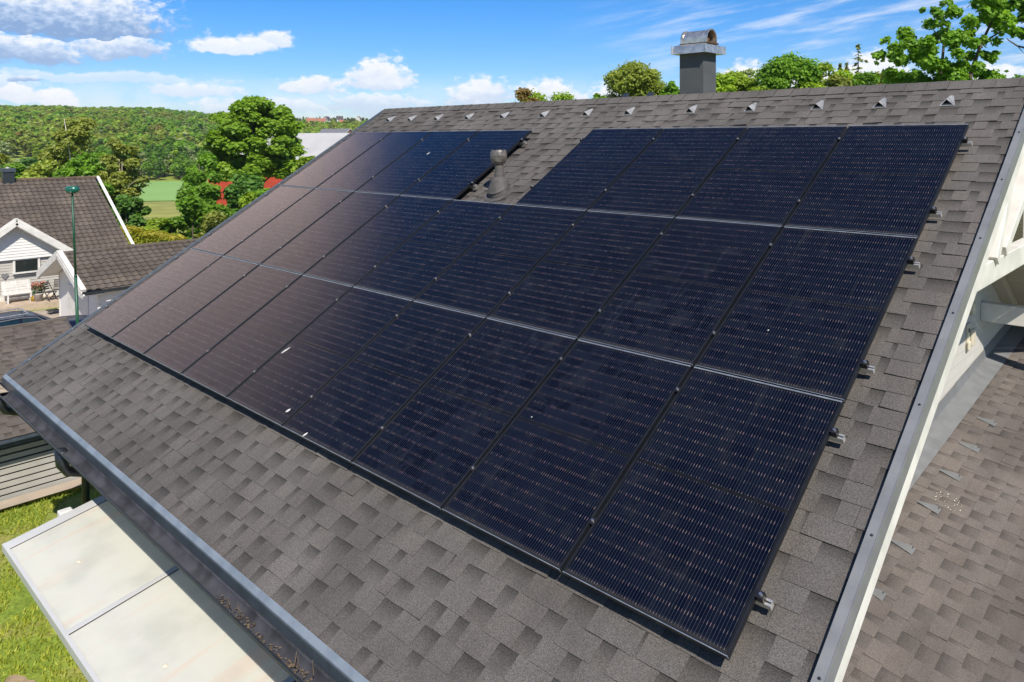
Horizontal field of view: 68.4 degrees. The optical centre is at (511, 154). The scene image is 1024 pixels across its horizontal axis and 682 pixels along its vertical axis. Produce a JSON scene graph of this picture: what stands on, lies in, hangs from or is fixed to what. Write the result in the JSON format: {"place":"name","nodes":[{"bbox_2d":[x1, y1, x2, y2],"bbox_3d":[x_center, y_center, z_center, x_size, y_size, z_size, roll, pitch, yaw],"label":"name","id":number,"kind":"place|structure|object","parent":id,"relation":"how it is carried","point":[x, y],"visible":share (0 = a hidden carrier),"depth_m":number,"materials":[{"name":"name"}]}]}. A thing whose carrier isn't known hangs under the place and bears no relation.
{"place":"outdoors","nodes":[
{"label":"outdoors","id":0,"kind":"place"},
{"bbox_2d":[32,308,58,317],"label":"driveway","id":1,"kind":"structure","parent":0,"point":[54,314],"depth_m":35.35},
{"bbox_2d":[0,308,88,326],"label":"parked car","id":2,"kind":"object","parent":1,"relation":"on","point":[15,317],"visible":0.24,"depth_m":25.52,"materials":[{"name":"blue paint"}]},
{"bbox_2d":[0,485,100,681],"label":"lawn grass","id":3,"kind":"structure","parent":0,"point":[13,584],"depth_m":9.15,"materials":[{"name":"green plant"}]},
{"bbox_2d":[5,675,34,681],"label":"bare earth","id":4,"kind":"structure","parent":3,"relation":"on","point":[15,678],"depth_m":8.10,"materials":[{"name":"beige soil"}]},
{"bbox_2d":[0,478,80,508],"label":"gravel strip","id":5,"kind":"object","parent":3,"relation":"on","point":[38,494],"depth_m":12.39,"materials":[{"name":"beige gravel"}]},
{"bbox_2d":[0,147,207,681],"bbox_3d":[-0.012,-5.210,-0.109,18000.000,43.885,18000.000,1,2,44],"label":"ground","id":6,"kind":"structure","parent":0,"point":[20,602],"depth_m":9.31,"materials":[{"name":"green plant"}]},
{"bbox_2d":[0,154,8,178],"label":"broadleaf tree","id":7,"kind":"object","parent":6,"relation":"on","point":[4,158],"visible":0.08,"depth_m":66.63,"materials":[{"name":"green plant"}]},
{"bbox_2d":[0,141,14,162],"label":"broadleaf tree","id":8,"kind":"object","parent":6,"relation":"on","point":[3,149],"visible":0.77,"depth_m":345.46,"materials":[{"name":"green plant"}]},
{"bbox_2d":[3,162,25,177],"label":"broadleaf tree","id":9,"kind":"object","parent":6,"relation":"on","point":[19,167],"visible":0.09,"depth_m":69.76,"materials":[{"name":"green plant"}]},
{"bbox_2d":[20,157,36,171],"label":"broadleaf tree","id":10,"kind":"object","parent":6,"relation":"on","point":[28,161],"visible":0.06,"depth_m":146.01,"materials":[{"name":"green plant"}]},
{"bbox_2d":[0,295,58,312],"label":"porch deck","id":11,"kind":"structure","parent":6,"relation":"on","point":[28,305],"depth_m":36.74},
{"bbox_2d":[1,279,31,303],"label":"bench","id":12,"kind":"object","parent":11,"relation":"on","point":[6,293],"visible":0.92,"depth_m":37.16,"materials":[{"name":"white paint"}]},
{"bbox_2d":[31,280,45,301],"bbox_3d":[-23.397,6.739,37.208,0.647,0.987,0.609,1,2,44],"label":"flower pot","id":13,"kind":"object","parent":11,"relation":"on","point":[38,296],"visible":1,"depth_m":37.08,"materials":[{"name":"red plant"}]},
{"bbox_2d":[39,281,57,301],"bbox_3d":[-22.983,6.770,37.356,0.629,0.942,0.490,0,1,15],"label":"folding chair","id":14,"kind":"object","parent":11,"relation":"on","point":[48,292],"visible":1,"depth_m":37.36,"materials":[{"name":"grey wood"}]},
{"bbox_2d":[32,143,43,157],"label":"broadleaf tree","id":15,"kind":"object","parent":6,"relation":"on","point":[36,151],"visible":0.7,"depth_m":353.25,"materials":[{"name":"green plant"}]},
{"bbox_2d":[18,159,60,177],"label":"broadleaf tree","id":16,"kind":"object","parent":6,"relation":"on","point":[45,167],"visible":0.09,"depth_m":57.25,"materials":[{"name":"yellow plant"}]},
{"bbox_2d":[0,317,80,500],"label":"garden shed","id":17,"kind":"structure","parent":6,"relation":"on","point":[27,461],"depth_m":12.58,"materials":[{"name":"grey wood"}]},
{"bbox_2d":[34,115,97,174],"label":"birch tree","id":18,"kind":"object","parent":6,"relation":"on","point":[71,137],"visible":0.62,"depth_m":63.84,"materials":[{"name":"green plant"}]},
{"bbox_2d":[0,167,133,301],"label":"neighbour house","id":19,"kind":"structure","parent":6,"relation":"on","point":[36,231],"depth_m":41.41,"materials":[{"name":"tile"}]},
{"bbox_2d":[12,257,39,275],"bbox_3d":[-24.369,5.582,37.815,0.128,0.800,1.220,1,2,44],"label":"window","id":20,"kind":"structure","parent":19,"relation":"in","point":[28,265],"depth_m":37.81,"materials":[{"name":"white paint"}]},
{"bbox_2d":[65,186,79,323],"bbox_3d":[-12.803,3.807,21.993,0.398,5.794,0.287,0,1,13],"label":"street lamp","id":21,"kind":"object","parent":6,"relation":"on","point":[72,190],"visible":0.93,"depth_m":21.95,"materials":[{"name":"green metal"}]},
{"bbox_2d":[52,151,115,208],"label":"broadleaf tree","id":22,"kind":"object","parent":6,"relation":"on","point":[80,164],"visible":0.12,"depth_m":55.45,"materials":[{"name":"green plant"}]},
{"bbox_2d":[88,152,108,199],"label":"broadleaf tree","id":23,"kind":"object","parent":6,"relation":"on","point":[101,167],"visible":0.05,"depth_m":65.19,"materials":[{"name":"green plant"}]},
{"bbox_2d":[36,238,198,316],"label":"garage","id":24,"kind":"structure","parent":6,"relation":"on","point":[105,275],"depth_m":32.53,"materials":[{"name":"concrete"}]},
{"bbox_2d":[67,284,88,315],"bbox_3d":[-18.856,6.876,32.701,2.800,2.200,0.027,1,2,44],"label":"garage door","id":25,"kind":"structure","parent":24,"relation":"in","point":[83,304],"depth_m":32.97,"materials":[{"name":"white paint"}]},
{"bbox_2d":[97,138,151,213],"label":"broadleaf tree","id":26,"kind":"object","parent":6,"relation":"on","point":[123,174],"visible":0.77,"depth_m":59.65,"materials":[{"name":"green plant"}]},
{"bbox_2d":[109,194,151,226],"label":"broadleaf tree","id":27,"kind":"object","parent":6,"relation":"on","point":[133,210],"visible":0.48,"depth_m":53.81,"materials":[{"name":"green plant"}]},
{"bbox_2d":[136,151,146,174],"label":"broadleaf tree","id":28,"kind":"object","parent":6,"relation":"on","point":[140,171],"visible":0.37,"depth_m":312.80,"materials":[{"name":"green plant"}]},
{"bbox_2d":[140,158,155,176],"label":"broadleaf tree","id":29,"kind":"object","parent":6,"relation":"on","point":[147,165],"visible":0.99,"depth_m":299.17,"materials":[{"name":"green plant"}]},
{"bbox_2d":[120,224,187,244],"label":"thuja hedge","id":30,"kind":"object","parent":6,"relation":"on","point":[138,235],"visible":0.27,"depth_m":44.77,"materials":[{"name":"green plant"}]},
{"bbox_2d":[141,217,168,240],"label":"bush","id":31,"kind":"object","parent":6,"relation":"on","point":[156,223],"visible":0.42,"depth_m":45.86,"materials":[{"name":"green plant"}]},
{"bbox_2d":[153,158,165,179],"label":"broadleaf tree","id":32,"kind":"object","parent":6,"relation":"on","point":[158,168],"visible":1,"depth_m":298.32,"materials":[{"name":"green plant"}]},
{"bbox_2d":[156,147,170,176],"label":"broadleaf tree","id":33,"kind":"object","parent":6,"relation":"on","point":[159,155],"visible":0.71,"depth_m":314.65,"materials":[{"name":"green plant"}]},
{"bbox_2d":[162,154,173,176],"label":"broadleaf tree","id":34,"kind":"object","parent":6,"relation":"on","point":[166,162],"visible":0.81,"depth_m":314.84,"materials":[{"name":"green plant"}]},
{"bbox_2d":[159,216,184,236],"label":"broadleaf tree","id":35,"kind":"object","parent":6,"relation":"on","point":[172,224],"visible":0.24,"depth_m":46.79,"materials":[{"name":"green plant"}]},
{"bbox_2d":[166,150,178,175],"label":"broadleaf tree","id":36,"kind":"object","parent":6,"relation":"on","point":[175,152],"visible":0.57,"depth_m":316.13,"materials":[{"name":"green plant"}]},
{"bbox_2d":[171,157,185,179],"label":"broadleaf tree","id":37,"kind":"object","parent":6,"relation":"on","point":[180,168],"visible":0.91,"depth_m":298.32,"materials":[{"name":"green plant"}]},
{"bbox_2d":[173,155,190,177],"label":"broadleaf tree","id":38,"kind":"object","parent":6,"relation":"on","point":[187,164],"visible":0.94,"depth_m":299.21,"materials":[{"name":"green plant"}]},
{"bbox_2d":[0,105,367,157],"bbox_3d":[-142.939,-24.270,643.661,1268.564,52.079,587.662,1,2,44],"label":"hill forest","id":39,"kind":"object","parent":6,"relation":"on","point":[182,126],"visible":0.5,"depth_m":507.78,"materials":[{"name":"green plant"}]},
{"bbox_2d":[173,194,212,238],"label":"broadleaf tree","id":40,"kind":"object","parent":6,"relation":"on","point":[194,207],"visible":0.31,"depth_m":47.72,"materials":[{"name":"green plant"}]},
{"bbox_2d":[175,153,221,229],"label":"broadleaf tree","id":41,"kind":"object","parent":6,"relation":"on","point":[208,161],"visible":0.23,"depth_m":61.94,"materials":[{"name":"green plant"}]},
{"bbox_2d":[175,170,232,238],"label":"broadleaf tree","id":42,"kind":"object","parent":6,"relation":"on","point":[208,193],"visible":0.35,"depth_m":51.60,"materials":[{"name":"green plant"}]},
{"bbox_2d":[194,210,226,237],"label":"tree","id":43,"kind":"object","parent":6,"relation":"on","point":[212,219],"visible":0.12,"depth_m":45.09,"materials":[{"name":"green plant"}]},
{"bbox_2d":[222,172,265,213],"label":"broadleaf tree","id":44,"kind":"object","parent":6,"relation":"on","point":[238,188],"visible":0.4,"depth_m":53.42,"materials":[{"name":"green plant"}]},
{"bbox_2d":[238,191,257,208],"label":"tree","id":45,"kind":"object","parent":6,"relation":"on","point":[247,198],"visible":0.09,"depth_m":45.95,"materials":[{"name":"green plant"}]},
{"bbox_2d":[199,95,307,182],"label":"broadleaf tree","id":46,"kind":"object","parent":6,"relation":"on","point":[249,127],"visible":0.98,"depth_m":65.66,"materials":[{"name":"green plant"}]},
{"bbox_2d":[202,133,348,204],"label":"barn","id":47,"kind":"structure","parent":6,"relation":"on","point":[316,144],"depth_m":88.68,"materials":[{"name":"white"}]},
{"bbox_2d":[290,156,314,173],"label":"tree","id":48,"kind":"object","parent":6,"relation":"on","point":[302,161],"visible":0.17,"depth_m":49.43,"materials":[{"name":"green plant"}]},
{"bbox_2d":[319,129,351,132],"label":"farm house","id":49,"kind":"structure","parent":6,"relation":"on","point":[335,130],"depth_m":417.42,"materials":[{"name":"grey stone"}]},
{"bbox_2d":[0,28,1023,681],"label":"house","id":50,"kind":"structure","parent":6,"relation":"on","point":[898,556],"depth_m":5.85,"materials":[{"name":"grey"}]},
{"bbox_2d":[296,172,477,190],"bbox_3d":[-2.028,0.377,11.145,4.371,0.140,0.050,1,32,44],"label":"mounting rail","id":51,"kind":"object","parent":50,"relation":"attached to","point":[473,185],"visible":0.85,"depth_m":9.68,"materials":[{"name":"metal"}]},
{"bbox_2d":[281,132,390,188],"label":"solar panel","id":52,"kind":"object","parent":51,"relation":"attached to","point":[327,165],"visible":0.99,"depth_m":12.49,"materials":[{"name":"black glass"}]},
{"bbox_2d":[316,131,431,191],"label":"solar panel","id":53,"kind":"object","parent":51,"relation":"attached to","point":[357,173],"visible":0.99,"depth_m":11.75,"materials":[{"name":"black glass"}]},
{"bbox_2d":[356,131,478,195],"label":"solar panel","id":54,"kind":"object","parent":51,"relation":"attached to","point":[403,173],"visible":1,"depth_m":11.01,"materials":[{"name":"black glass"}]},
{"bbox_2d":[343,138,526,147],"bbox_3d":[-1.385,-0.191,11.802,4.371,0.140,0.050,1,32,44],"label":"mounting rail","id":55,"kind":"object","parent":50,"relation":"attached to","point":[522,142],"visible":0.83,"depth_m":10.32,"materials":[{"name":"metal"}]},
{"bbox_2d":[401,130,531,199],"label":"solar panel","id":56,"kind":"object","parent":55,"relation":"on","point":[455,173],"visible":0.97,"depth_m":10.27,"materials":[{"name":"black glass"}]},
{"bbox_2d":[105,306,773,610],"bbox_3d":[-2.168,2.231,7.194,9.701,0.140,0.050,1,32,44],"label":"mounting rail","id":57,"kind":"object","parent":50,"relation":"attached to","point":[763,600],"visible":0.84,"depth_m":3.85,"materials":[{"name":"metal"}]},
{"bbox_2d":[84,249,221,338],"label":"solar panel","id":58,"kind":"object","parent":57,"relation":"attached to","point":[123,312],"visible":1,"depth_m":10.39,"materials":[{"name":"black glass"}]},
{"bbox_2d":[112,256,258,355],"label":"solar panel","id":59,"kind":"object","parent":57,"relation":"attached to","point":[160,321],"visible":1,"depth_m":9.65,"materials":[{"name":"black glass"}]},
{"bbox_2d":[143,265,301,375],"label":"solar panel","id":60,"kind":"object","parent":57,"relation":"attached to","point":[183,347],"visible":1,"depth_m":8.90,"materials":[{"name":"black glass"}]},
{"bbox_2d":[181,275,351,398],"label":"solar panel","id":61,"kind":"object","parent":57,"relation":"attached to","point":[228,365],"visible":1,"depth_m":8.16,"materials":[{"name":"black glass"}]},
{"bbox_2d":[226,287,412,427],"bbox_3d":[-1.888,1.935,7.490,1.043,0.037,1.708,1,33,44],"label":"solar panel","id":62,"kind":"object","parent":57,"relation":"attached to","point":[288,380],"visible":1,"depth_m":7.41,"materials":[{"name":"black glass"}]},
{"bbox_2d":[282,301,485,463],"bbox_3d":[-1.121,1.948,6.751,1.043,0.038,1.708,1,32,44],"label":"solar panel","id":63,"kind":"object","parent":57,"relation":"attached to","point":[351,408],"visible":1,"depth_m":6.67,"materials":[{"name":"black glass"}]},
{"bbox_2d":[442,339,691,572],"bbox_3d":[0.414,1.976,5.272,1.043,0.037,1.708,1,32,44],"label":"solar panel","id":64,"kind":"object","parent":57,"relation":"attached to","point":[541,482],"visible":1,"depth_m":5.17,"materials":[{"name":"blue glass"}]},
{"bbox_2d":[562,366,843,659],"bbox_3d":[1.181,1.990,4.532,1.043,0.035,1.708,1,32,44],"label":"solar panel","id":65,"kind":"object","parent":57,"relation":"attached to","point":[686,534],"visible":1,"depth_m":4.41,"materials":[{"name":"blue glass"}]},
{"bbox_2d":[175,257,845,443],"bbox_3d":[-1.502,1.642,7.874,9.701,0.140,0.050,1,32,44],"label":"mounting rail","id":66,"kind":"object","parent":50,"relation":"attached to","point":[835,435],"visible":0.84,"depth_m":4.53,"materials":[{"name":"metal"}]},
{"bbox_2d":[352,318,576,510],"bbox_3d":[-0.354,1.961,6.010,1.043,0.037,1.708,1,33,44],"label":"solar panel","id":67,"kind":"object","parent":66,"relation":"on","point":[436,438],"visible":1,"depth_m":5.92,"materials":[{"name":"black glass"}]},
{"bbox_2d":[208,233,875,373],"bbox_3d":[-1.151,1.332,8.233,9.701,0.140,0.050,1,32,44],"label":"mounting rail","id":68,"kind":"object","parent":50,"relation":"attached to","point":[866,367],"visible":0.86,"depth_m":4.89,"materials":[{"name":"metal"}]},
{"bbox_2d":[192,185,313,255],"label":"solar panel","id":69,"kind":"object","parent":68,"relation":"attached to","point":[223,240],"visible":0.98,"depth_m":11.44,"materials":[{"name":"black glass"}]},
{"bbox_2d":[261,191,398,274],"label":"solar panel","id":70,"kind":"object","parent":68,"relation":"attached to","point":[309,247],"visible":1,"depth_m":9.96,"materials":[{"name":"black glass"}]},
{"bbox_2d":[304,195,451,286],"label":"solar panel","id":71,"kind":"object","parent":68,"relation":"attached to","point":[355,258],"visible":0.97,"depth_m":9.21,"materials":[{"name":"black glass"}]},
{"bbox_2d":[355,200,512,300],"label":"solar panel","id":72,"kind":"object","parent":68,"relation":"attached to","point":[438,244],"visible":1,"depth_m":8.47,"materials":[{"name":"black glass"}]},
{"bbox_2d":[415,205,585,318],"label":"solar panel","id":73,"kind":"object","parent":68,"relation":"attached to","point":[484,274],"visible":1,"depth_m":7.72,"materials":[{"name":"black glass"}]},
{"bbox_2d":[488,211,673,339],"bbox_3d":[0.670,1.057,7.057,1.043,0.035,1.708,1,32,44],"label":"solar panel","id":74,"kind":"object","parent":68,"relation":"attached to","point":[573,281],"visible":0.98,"depth_m":6.98,"materials":[{"name":"black glass"}]},
{"bbox_2d":[695,226,917,403],"bbox_3d":[2.205,1.085,5.577,1.043,0.035,1.708,1,32,44],"label":"solar panel","id":75,"kind":"object","parent":68,"relation":"attached to","point":[807,312],"visible":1,"depth_m":5.48,"materials":[{"name":"blue glass"}]},
{"bbox_2d":[265,193,919,268],"bbox_3d":[-0.496,0.753,8.901,9.701,0.140,0.050,1,32,44],"label":"mounting rail","id":76,"kind":"object","parent":50,"relation":"attached to","point":[912,263],"visible":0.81,"depth_m":5.56,"materials":[{"name":"metal"}]},
{"bbox_2d":[224,188,353,264],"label":"solar panel","id":77,"kind":"object","parent":76,"relation":"on","point":[275,234],"visible":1,"depth_m":10.70,"materials":[{"name":"black glass"}]},
{"bbox_2d":[579,217,781,367],"bbox_3d":[1.438,1.070,6.316,1.043,0.037,1.708,1,33,44],"label":"solar panel","id":78,"kind":"object","parent":76,"relation":"on","point":[676,295],"visible":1,"depth_m":6.23,"materials":[{"name":"black glass"}]},
{"bbox_2d":[530,185,941,217],"bbox_3d":[1.809,0.445,7.447,4.371,0.140,0.050,1,32,44],"label":"mounting rail","id":79,"kind":"object","parent":50,"relation":"attached to","point":[934,213],"visible":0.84,"depth_m":5.95,"materials":[{"name":"metal"}]},
{"bbox_2d":[588,127,746,218],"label":"solar panel","id":80,"kind":"object","parent":79,"relation":"attached to","point":[667,172],"visible":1,"depth_m":8.03,"materials":[{"name":"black glass"}]},
{"bbox_2d":[785,124,968,238],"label":"solar panel","id":81,"kind":"object","parent":79,"relation":"attached to","point":[882,179],"visible":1,"depth_m":6.54,"materials":[{"name":"glass"}]},
{"bbox_2d":[580,137,972,146],"bbox_3d":[2.452,-0.123,8.103,4.371,0.140,0.050,1,32,44],"label":"mounting rail","id":82,"kind":"object","parent":50,"relation":"attached to","point":[966,143],"visible":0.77,"depth_m":6.60,"materials":[{"name":"metal"}]},
{"bbox_2d":[515,128,662,211],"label":"solar panel","id":83,"kind":"object","parent":82,"relation":"on","point":[588,169],"visible":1,"depth_m":8.78,"materials":[{"name":"glass"}]},
{"bbox_2d":[677,126,846,228],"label":"solar panel","id":84,"kind":"object","parent":82,"relation":"on","point":[764,175],"visible":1,"depth_m":7.29,"materials":[{"name":"glass"}]},
{"bbox_2d":[514,87,539,101],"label":"broadleaf tree","id":85,"kind":"object","parent":6,"relation":"on","point":[522,94],"visible":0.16,"depth_m":43.64,"materials":[{"name":"brown plant"}]},
{"bbox_2d":[522,88,574,101],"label":"broadleaf tree","id":86,"kind":"object","parent":6,"relation":"on","point":[562,96],"visible":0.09,"depth_m":46.06,"materials":[{"name":"green plant"}]},
{"bbox_2d":[602,59,666,97],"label":"broadleaf tree","id":87,"kind":"object","parent":6,"relation":"on","point":[634,78],"visible":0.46,"depth_m":46.66,"materials":[{"name":"green plant"}]},
{"bbox_2d":[659,81,679,94],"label":"broadleaf tree","id":88,"kind":"object","parent":6,"relation":"on","point":[671,87],"visible":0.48,"depth_m":43.75,"materials":[{"name":"green plant"}]},
{"bbox_2d":[716,73,736,92],"bbox_3d":[10.747,0.477,38.926,1.674,9.454,1.954,0,1,2],"label":"broadleaf tree","id":89,"kind":"object","parent":6,"relation":"on","point":[723,82],"visible":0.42,"depth_m":38.33,"materials":[{"name":"green plant"}]},
{"bbox_2d":[716,68,759,91],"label":"broadleaf tree","id":90,"kind":"object","parent":6,"relation":"on","point":[742,83],"visible":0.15,"depth_m":43.04,"materials":[{"name":"green plant"}]},
{"bbox_2d":[746,85,770,90],"bbox_3d":[13.133,0.721,40.031,1.584,8.926,1.800,0,1,2],"label":"broadleaf tree","id":91,"kind":"object","parent":6,"relation":"on","point":[760,87],"visible":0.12,"depth_m":39.56,"materials":[{"name":"green plant"}]},
{"bbox_2d":[761,77,789,89],"bbox_3d":[13.761,0.518,39.944,2.156,9.342,2.411,-1,1,-20],"label":"broadleaf tree","id":92,"kind":"object","parent":6,"relation":"on","point":[776,83],"visible":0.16,"depth_m":39.73,"materials":[{"name":"green plant"}]},
{"bbox_2d":[751,51,824,89],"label":"broadleaf tree","id":93,"kind":"object","parent":6,"relation":"on","point":[789,68],"visible":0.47,"depth_m":41.04,"materials":[{"name":"green plant"}]},
{"bbox_2d":[792,81,825,88],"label":"broadleaf tree","id":94,"kind":"object","parent":6,"relation":"on","point":[806,85],"visible":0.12,"depth_m":40.74,"materials":[{"name":"green plant"}]},
{"bbox_2d":[816,60,835,86],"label":"broadleaf tree","id":95,"kind":"object","parent":6,"relation":"on","point":[825,67],"visible":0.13,"depth_m":42.55,"materials":[{"name":"green plant"}]},
{"bbox_2d":[824,73,851,86],"bbox_3d":[16.848,0.486,39.088,1.980,9.428,2.076,0,1,-14],"label":"broadleaf tree","id":96,"kind":"object","parent":6,"relation":"on","point":[834,80],"visible":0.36,"depth_m":38.37,"materials":[{"name":"green plant"}]},
{"bbox_2d":[834,66,855,81],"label":"broadleaf tree","id":97,"kind":"object","parent":6,"relation":"on","point":[846,74],"visible":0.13,"depth_m":40.36,"materials":[{"name":"green plant"}]},
{"bbox_2d":[851,44,868,74],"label":"conifer","id":98,"kind":"object","parent":6,"relation":"on","point":[858,47],"visible":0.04,"depth_m":59.83,"materials":[{"name":"green plant"}]},
{"bbox_2d":[851,71,879,85],"bbox_3d":[18.663,0.368,39.938,2.322,9.641,2.802,0,1,0],"label":"broadleaf tree","id":99,"kind":"object","parent":6,"relation":"on","point":[866,78],"visible":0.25,"depth_m":39.57,"materials":[{"name":"green plant"}]},
{"bbox_2d":[871,0,1023,83],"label":"maple tree","id":100,"kind":"object","parent":6,"relation":"on","point":[993,14],"visible":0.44,"depth_m":19.61,"materials":[{"name":"green plant"}]},
{"bbox_2d":[1002,0,1023,52],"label":"broadleaf tree","id":101,"kind":"object","parent":6,"relation":"on","point":[1020,18],"visible":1,"depth_m":15.65,"materials":[{"name":"green plant"}]},
{"bbox_2d":[132,181,183,200],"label":"crop field","id":102,"kind":"structure","parent":0,"point":[160,191],"depth_m":236.11,"materials":[{"name":"green plant"}]},
{"bbox_2d":[142,202,182,219],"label":"meadow strip","id":103,"kind":"object","parent":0,"point":[164,209],"visible":0.16,"depth_m":145.62,"materials":[{"name":"plant"}]},
{"bbox_2d":[0,0,1023,119],"label":"sky","id":104,"kind":"structure","parent":0,"point":[315,58],"materials":[{"name":"blue"}]},
{"label":"patio paving","id":105,"kind":"structure","parent":0,"visible":0},
{"bbox_2d":[2,495,296,681],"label":"patio canopy","id":106,"kind":"object","parent":105,"relation":"on","point":[116,594],"visible":0.34,"depth_m":6.05,"materials":[{"name":"plastic"}]},
{"bbox_2d":[57,507,74,516],"bbox_3d":[-4.562,3.765,7.901,0.400,0.070,0.201,0,1,15],"label":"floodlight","id":107,"kind":"object","parent":106,"relation":"attached to","point":[62,511],"visible":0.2,"depth_m":7.88,"materials":[{"name":"white plastic"}]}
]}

